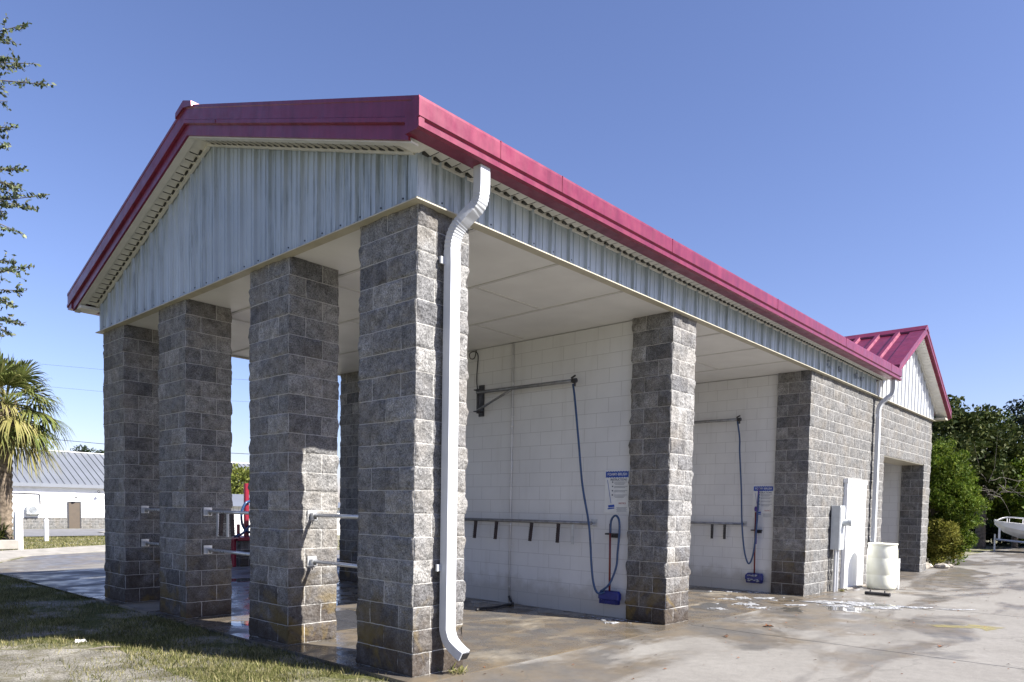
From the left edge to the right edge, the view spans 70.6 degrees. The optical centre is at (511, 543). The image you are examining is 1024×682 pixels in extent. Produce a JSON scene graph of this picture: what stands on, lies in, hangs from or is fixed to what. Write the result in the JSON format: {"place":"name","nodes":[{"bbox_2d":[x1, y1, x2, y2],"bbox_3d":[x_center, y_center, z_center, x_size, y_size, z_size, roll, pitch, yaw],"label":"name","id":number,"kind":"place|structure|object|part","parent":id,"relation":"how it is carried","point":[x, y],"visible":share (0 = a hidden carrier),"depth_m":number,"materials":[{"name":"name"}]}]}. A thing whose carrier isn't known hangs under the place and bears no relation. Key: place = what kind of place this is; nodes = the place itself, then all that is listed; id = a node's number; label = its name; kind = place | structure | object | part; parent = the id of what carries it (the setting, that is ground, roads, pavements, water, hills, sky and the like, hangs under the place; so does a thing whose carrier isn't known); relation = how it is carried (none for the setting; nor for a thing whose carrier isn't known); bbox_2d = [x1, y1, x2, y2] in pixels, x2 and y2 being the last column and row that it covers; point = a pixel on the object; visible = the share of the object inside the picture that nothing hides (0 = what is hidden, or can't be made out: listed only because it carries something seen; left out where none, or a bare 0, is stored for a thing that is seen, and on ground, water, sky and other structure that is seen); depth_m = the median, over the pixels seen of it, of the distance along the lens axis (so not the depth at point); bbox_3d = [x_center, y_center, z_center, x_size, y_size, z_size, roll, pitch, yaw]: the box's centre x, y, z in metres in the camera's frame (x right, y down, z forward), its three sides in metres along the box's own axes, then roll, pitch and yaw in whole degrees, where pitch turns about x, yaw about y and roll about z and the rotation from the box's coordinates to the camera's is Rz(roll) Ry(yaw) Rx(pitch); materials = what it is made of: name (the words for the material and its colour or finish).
{"place":"outdoors","nodes":[
{"label":"outdoors","id":0,"kind":"place"},
{"bbox_2d":[12,528,104,536],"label":"parking lot","id":1,"kind":"structure","parent":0,"point":[68,532],"depth_m":45.07,"materials":[{"name":"grey asphalt"}]},
{"bbox_2d":[0,649,196,681],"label":"dirt path","id":2,"kind":"structure","parent":0,"point":[55,671],"depth_m":6.57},
{"bbox_2d":[0,550,339,596],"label":"driveway","id":3,"kind":"structure","parent":0,"point":[63,572],"depth_m":15.34,"materials":[{"name":"concrete"}]},
{"bbox_2d":[231,483,249,566],"bbox_3d":[-6.292,-0.463,17.789,0.950,1.980,1.705,3,4,42],"label":"vacuum station","id":4,"kind":"object","parent":3,"relation":"on","point":[240,541],"visible":0.3,"depth_m":17.18,"materials":[{"name":"red paint"}]},
{"bbox_2d":[34,364,340,458],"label":"power line","id":5,"kind":"object","parent":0,"point":[102,391],"visible":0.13,"depth_m":59.81,"materials":[{"name":"metal"}]},
{"bbox_2d":[92,580,865,681],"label":"bay floor","id":6,"kind":"structure","parent":0,"point":[504,636],"depth_m":9.02,"materials":[{"name":"concrete"}]},
{"bbox_2d":[336,609,357,630],"bbox_3d":[-2.253,0.991,9.344,1.320,0.017,1.234,3,4,42],"label":"floor drain","id":7,"kind":"object","parent":6,"relation":"on","point":[346,619],"visible":0.2,"depth_m":9.32,"materials":[{"name":"metal"}]},
{"bbox_2d":[437,663,467,674],"bbox_3d":[-0.482,1.128,6.487,0.264,0.078,0.307,3,4,42],"label":"weed","id":8,"kind":"object","parent":6,"relation":"on","point":[461,669],"visible":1,"depth_m":6.47,"materials":[{"name":"green plant"}]},
{"bbox_2d":[475,596,513,610],"bbox_3d":[-0.219,0.901,10.839,0.167,0.127,1.022,2,3,27],"label":"black hose","id":9,"kind":"object","parent":6,"relation":"on","point":[498,606],"visible":1,"depth_m":10.78,"materials":[{"name":"rubber"}]},
{"bbox_2d":[78,576,926,626],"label":"puddle","id":10,"kind":"object","parent":6,"relation":"on","point":[707,606],"visible":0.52,"depth_m":11.44,"materials":[{"name":"grey liquid"}]},
{"bbox_2d":[67,95,951,677],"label":"car wash building","id":11,"kind":"structure","parent":6,"relation":"on","point":[391,261],"depth_m":9.34,"materials":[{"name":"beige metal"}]},
{"bbox_2d":[141,539,158,545],"bbox_3d":[-5.031,0.020,10.391,1.208,0.110,0.110,3,4,42],"label":"guard rail","id":12,"kind":"object","parent":11,"relation":"attached to","point":[145,542],"visible":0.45,"depth_m":10.75,"materials":[{"name":"metal"}]},
{"bbox_2d":[141,506,159,512],"bbox_3d":[-5.022,-0.474,10.368,1.208,0.110,0.110,3,4,42],"label":"guard rail","id":13,"kind":"object","parent":11,"relation":"attached to","point":[147,509],"visible":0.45,"depth_m":10.71,"materials":[{"name":"metal"}]},
{"bbox_2d":[203,507,248,536],"bbox_3d":[-3.365,-0.247,8.876,1.613,0.365,0.110,3,4,42],"label":"guard rail","id":14,"kind":"object","parent":11,"relation":"attached to","point":[208,511],"visible":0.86,"depth_m":9.13,"materials":[{"name":"metal"}]},
{"bbox_2d":[204,545,249,555],"bbox_3d":[-3.372,0.120,8.893,1.613,0.110,0.110,3,4,42],"label":"guard rail","id":15,"kind":"object","parent":11,"relation":"attached to","point":[208,549],"visible":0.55,"depth_m":9.17,"materials":[{"name":"metal"}]},
{"bbox_2d":[307,556,357,567],"bbox_3d":[-1.715,0.221,7.396,1.203,0.110,0.110,3,4,42],"label":"guard rail","id":16,"kind":"object","parent":11,"relation":"attached to","point":[312,561],"visible":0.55,"depth_m":7.60,"materials":[{"name":"metal"}]},
{"bbox_2d":[307,510,357,519],"bbox_3d":[-1.706,-0.274,7.373,1.203,0.110,0.110,3,4,42],"label":"guard rail","id":17,"kind":"object","parent":11,"relation":"attached to","point":[314,515],"visible":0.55,"depth_m":7.55,"materials":[{"name":"metal"}]},
{"bbox_2d":[508,343,513,601],"bbox_3d":[-0.013,-1.083,11.252,0.060,4.020,0.042,3,4,42],"label":"wall conduit","id":18,"kind":"object","parent":11,"relation":"attached to","point":[510,481],"depth_m":11.24,"materials":[{"name":"white metal"}]},
{"bbox_2d":[464,518,596,543],"bbox_3d":[-0.805,-0.271,11.930,5.290,0.365,0.134,3,4,42],"label":"mat rail","id":19,"kind":"object","parent":11,"relation":"attached to","point":[593,522],"visible":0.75,"depth_m":10.86,"materials":[{"name":"metal"}]},
{"bbox_2d":[469,350,604,593],"bbox_3d":[0.295,-1.200,10.838,2.820,3.699,0.151,4,4,44],"label":"wash boom","id":20,"kind":"object","parent":11,"relation":"attached to","point":[481,391],"visible":1,"depth_m":10.52,"materials":[{"name":"metal"}]},
{"bbox_2d":[598,515,620,604],"bbox_3d":[1.346,0.222,9.931,0.340,1.234,0.155,3,4,42],"label":"wash brush","id":21,"kind":"object","parent":20,"relation":"hanging from","point":[608,596],"visible":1,"depth_m":9.89,"materials":[{"name":"blue plastic"}]},
{"bbox_2d":[604,470,629,512],"bbox_3d":[1.446,-0.710,9.957,0.410,0.590,0.016,3,4,42],"label":"instruction sign","id":22,"kind":"object","parent":11,"relation":"attached to","point":[616,500],"visible":1,"depth_m":9.96,"materials":[{"name":"white plastic"}]},
{"bbox_2d":[691,521,746,538],"bbox_3d":[2.470,-0.358,15.533,5.310,0.355,0.134,3,4,42],"label":"mat rail","id":23,"kind":"object","parent":11,"relation":"attached to","point":[724,524],"visible":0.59,"depth_m":14.00,"materials":[{"name":"metal"}]},
{"bbox_2d":[694,415,759,563],"bbox_3d":[3.699,-1.091,14.335,2.488,2.883,0.151,4,4,44],"label":"wash boom","id":24,"kind":"object","parent":11,"relation":"attached to","point":[737,419],"visible":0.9,"depth_m":13.64,"materials":[{"name":"metal"}]},
{"bbox_2d":[745,488,763,583],"bbox_3d":[4.577,-0.140,13.603,0.340,1.785,0.159,3,4,42],"label":"wash brush","id":25,"kind":"object","parent":24,"relation":"hanging from","point":[753,577],"visible":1,"depth_m":13.59,"materials":[{"name":"blue plastic"}]},
{"bbox_2d":[752,485,773,517],"bbox_3d":[4.713,-0.778,13.569,0.410,0.610,0.016,3,4,42],"label":"instruction sign","id":26,"kind":"object","parent":11,"relation":"attached to","point":[766,502],"visible":1,"depth_m":13.55,"materials":[{"name":"white plastic"}]},
{"bbox_2d":[830,505,853,591],"bbox_3d":[6.326,0.110,13.883,0.340,1.655,0.270,3,4,42],"label":"electrical box","id":27,"kind":"object","parent":11,"relation":"attached to","point":[839,522],"visible":1,"depth_m":13.84,"materials":[{"name":"grey metal"}]},
{"bbox_3d":[7.036,-0.196,14.835,0.190,2.200,1.350,3,4,42],"label":"door","id":28,"kind":"part","parent":11,"relation":"part of","materials":[{"name":"white metal"}]},
{"bbox_2d":[580,587,973,623],"bbox_3d":[3.716,0.964,12.207,6.644,0.006,3.688,0,3,-19],"label":"soap foam","id":29,"kind":"object","parent":6,"relation":"on","point":[828,603],"visible":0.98,"depth_m":11.76,"materials":[{"name":"grey"}]},
{"bbox_2d":[0,528,1021,681],"bbox_3d":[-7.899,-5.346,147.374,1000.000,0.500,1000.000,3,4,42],"label":"ground","id":30,"kind":"structure","parent":0,"point":[93,622],"depth_m":8.04,"materials":[{"name":"green plant"}]},
{"bbox_2d":[14,512,22,549],"bbox_3d":[-15.035,-0.373,22.027,0.196,1.150,0.196,3,4,42],"label":"white post","id":31,"kind":"object","parent":30,"relation":"on","point":[18,525],"visible":0.81,"depth_m":21.96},
{"bbox_2d":[0,13,55,337],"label":"live oak tree","id":32,"kind":"object","parent":30,"relation":"on","point":[12,186],"visible":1,"depth_m":8.60,"materials":[{"name":"green plant"}]},
{"bbox_2d":[0,347,76,539],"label":"palm tree","id":33,"kind":"object","parent":30,"relation":"on","point":[18,432],"visible":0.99,"depth_m":22.21,"materials":[{"name":"green plant"}]},
{"bbox_2d":[43,518,48,540],"bbox_3d":[-17.433,-0.511,27.068,0.150,0.864,0.150,3,4,42],"label":"white post","id":34,"kind":"object","parent":30,"relation":"on","point":[46,529],"visible":0.87,"depth_m":27.02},
{"bbox_2d":[0,545,104,561],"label":"kerb","id":35,"kind":"structure","parent":30,"relation":"on","point":[5,555],"depth_m":20.43,"materials":[{"name":"concrete"}]},
{"bbox_2d":[1,535,104,550],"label":"grass","id":36,"kind":"structure","parent":30,"relation":"on","point":[64,538],"depth_m":26.43,"materials":[{"name":"green plant"}]},
{"bbox_2d":[0,539,18,549],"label":"planter","id":37,"kind":"object","parent":36,"relation":"on","point":[10,544],"visible":0.75,"depth_m":21.66,"materials":[{"name":"concrete"}]},
{"bbox_2d":[0,516,24,539],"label":"spiky shrub","id":38,"kind":"object","parent":37,"relation":"in","point":[3,531],"visible":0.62,"depth_m":22.25,"materials":[{"name":"green plant"}]},
{"bbox_2d":[70,445,103,453],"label":"oak tree","id":39,"kind":"object","parent":30,"relation":"on","point":[84,448],"visible":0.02,"depth_m":63.40,"materials":[{"name":"green plant"}]},
{"bbox_2d":[89,646,119,649],"bbox_3d":[-4.178,1.070,7.416,0.283,0.025,0.025,-1,3,-31],"label":"dry stick","id":40,"kind":"object","parent":30,"relation":"on","point":[103,647],"visible":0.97,"depth_m":7.41,"materials":[{"name":"beige wood"}]},
{"bbox_2d":[12,449,248,528],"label":"white commercial building","id":41,"kind":"structure","parent":30,"relation":"on","point":[81,478],"depth_m":53.40,"materials":[{"name":"white paint"}]},
{"bbox_2d":[26,506,40,514],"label":"air conditioner","id":42,"kind":"object","parent":41,"relation":"attached to","point":[33,510],"visible":1,"depth_m":51.17,"materials":[{"name":"white metal"}]},
{"bbox_2d":[67,501,80,527],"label":"door","id":43,"kind":"structure","parent":41,"relation":"in","point":[74,508],"depth_m":53.53,"materials":[{"name":"brown paint"}]},
{"bbox_2d":[231,463,249,493],"bbox_3d":[-15.246,-2.493,40.603,4.347,4.160,4.490,3,4,42],"label":"round tree","id":44,"kind":"object","parent":30,"relation":"on","point":[240,478],"visible":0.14,"depth_m":39.51,"materials":[{"name":"green plant"}]},
{"bbox_2d":[231,494,339,534],"bbox_3d":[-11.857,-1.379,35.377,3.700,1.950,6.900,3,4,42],"label":"storage building","id":45,"kind":"structure","parent":30,"relation":"on","point":[238,501],"depth_m":32.79,"materials":[{"name":"white"}]},
{"bbox_2d":[926,516,965,564],"bbox_3d":[13.090,-0.092,22.155,1.469,1.719,2.234,3,4,42],"label":"wax myrtle shrub","id":46,"kind":"object","parent":30,"relation":"on","point":[949,532],"visible":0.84,"depth_m":21.65,"materials":[{"name":"green plant"}]},
{"bbox_2d":[926,436,992,564],"bbox_3d":[13.312,-1.357,22.819,3.174,4.194,3.326,3,4,42],"label":"wax myrtle shrub","id":47,"kind":"object","parent":30,"relation":"on","point":[954,496],"visible":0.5,"depth_m":21.83,"materials":[{"name":"green plant"}]},
{"bbox_2d":[932,394,992,524],"bbox_3d":[19.778,-3.320,33.840,4.249,7.303,6.233,3,4,42],"label":"vine covered tree","id":48,"kind":"object","parent":30,"relation":"on","point":[958,424],"visible":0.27,"depth_m":32.32,"materials":[{"name":"green plant"}]},
{"bbox_2d":[973,445,1023,529],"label":"dead branches","id":49,"kind":"object","parent":48,"relation":"hanging from","point":[999,487],"visible":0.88,"depth_m":33.47,"materials":[{"name":"brown wood"}]},
{"bbox_2d":[960,482,1023,545],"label":"undergrowth shrub","id":50,"kind":"object","parent":30,"relation":"on","point":[991,531],"visible":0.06,"depth_m":39.67,"materials":[{"name":"plant"}]},
{"bbox_2d":[962,402,1023,547],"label":"vine covered tree","id":51,"kind":"object","parent":30,"relation":"on","point":[1009,447],"visible":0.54,"depth_m":34.71,"materials":[{"name":"green plant"}]},
{"bbox_2d":[973,457,1023,547],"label":"thicket shrub","id":52,"kind":"object","parent":30,"relation":"on","point":[1013,500],"visible":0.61,"depth_m":35.11,"materials":[{"name":"green plant"}]},
{"bbox_2d":[1000,395,1023,458],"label":"dark oak tree","id":53,"kind":"object","parent":30,"relation":"on","point":[1017,407],"visible":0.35,"depth_m":40.23,"materials":[{"name":"green plant"}]},
{"bbox_2d":[0,0,1023,501],"label":"sky","id":54,"kind":"structure","parent":0,"point":[859,164],"materials":[{"name":"blue"}]},
{"bbox_2d":[433,546,1023,681],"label":"driveway","id":55,"kind":"structure","parent":0,"point":[694,653],"depth_m":8.26,"materials":[{"name":"concrete"}]},
{"bbox_2d":[695,598,1019,668],"bbox_3d":[17.452,1.007,16.676,12.785,0.002,40.000,3,4,42],"label":"slab joint","id":56,"kind":"object","parent":55,"relation":"on","point":[876,649],"visible":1,"depth_m":8.39,"materials":[{"name":"concrete"}]},
{"bbox_2d":[865,590,890,596],"bbox_3d":[6.747,0.920,13.344,0.066,0.098,0.442,-1,4,-43],"label":"short pipe","id":57,"kind":"object","parent":55,"relation":"on","point":[877,593],"visible":1,"depth_m":13.32,"materials":[{"name":"metal"}]},
{"bbox_2d":[866,542,897,589],"bbox_3d":[7.496,0.457,14.649,0.573,0.930,0.573,3,4,42],"label":"plastic drum","id":58,"kind":"object","parent":55,"relation":"on","point":[882,566],"visible":1,"depth_m":14.42,"materials":[{"name":"white plastic"}]},
{"bbox_2d":[897,558,899,588],"bbox_3d":[7.807,0.620,14.601,0.032,0.620,0.052,3,4,42],"label":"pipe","id":59,"kind":"object","parent":55,"relation":"on","point":[898,578],"visible":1,"depth_m":14.59,"materials":[{"name":"white plastic"}]},
{"bbox_2d":[925,562,932,568],"bbox_3d":[11.701,0.649,20.656,0.558,0.317,0.447,3,4,42],"label":"rock","id":60,"kind":"object","parent":55,"relation":"on","point":[928,565],"visible":0.17,"depth_m":20.45,"materials":[{"name":"beige stone"}]},
{"bbox_2d":[933,563,949,568],"bbox_3d":[12.399,0.664,20.859,0.426,0.212,0.301,3,4,42],"label":"rock","id":61,"kind":"object","parent":55,"relation":"on","point":[941,565],"visible":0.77,"depth_m":20.76,"materials":[{"name":"beige stone"}]},
{"bbox_2d":[933,623,1003,630],"bbox_3d":[6.117,1.129,9.785,0.850,0.001,0.670,3,4,42],"label":"yellow arrow","id":62,"kind":"object","parent":55,"relation":"on","point":[986,627],"visible":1,"depth_m":9.76,"materials":[{"name":"yellow paint"}]},
{"bbox_2d":[993,527,1023,549],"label":"boat trailer","id":63,"kind":"object","parent":55,"relation":"on","point":[999,532],"visible":1,"depth_m":31.87,"materials":[{"name":"metal"}]},
{"bbox_2d":[994,517,1023,538],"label":"motor boat","id":64,"kind":"object","parent":63,"relation":"on","point":[1014,529],"visible":1,"depth_m":31.36,"materials":[{"name":"plastic"}]},
{"bbox_2d":[897,571,925,577],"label":"wing floor","id":65,"kind":"structure","parent":0,"point":[904,573],"depth_m":18.69,"materials":[{"name":"concrete"}]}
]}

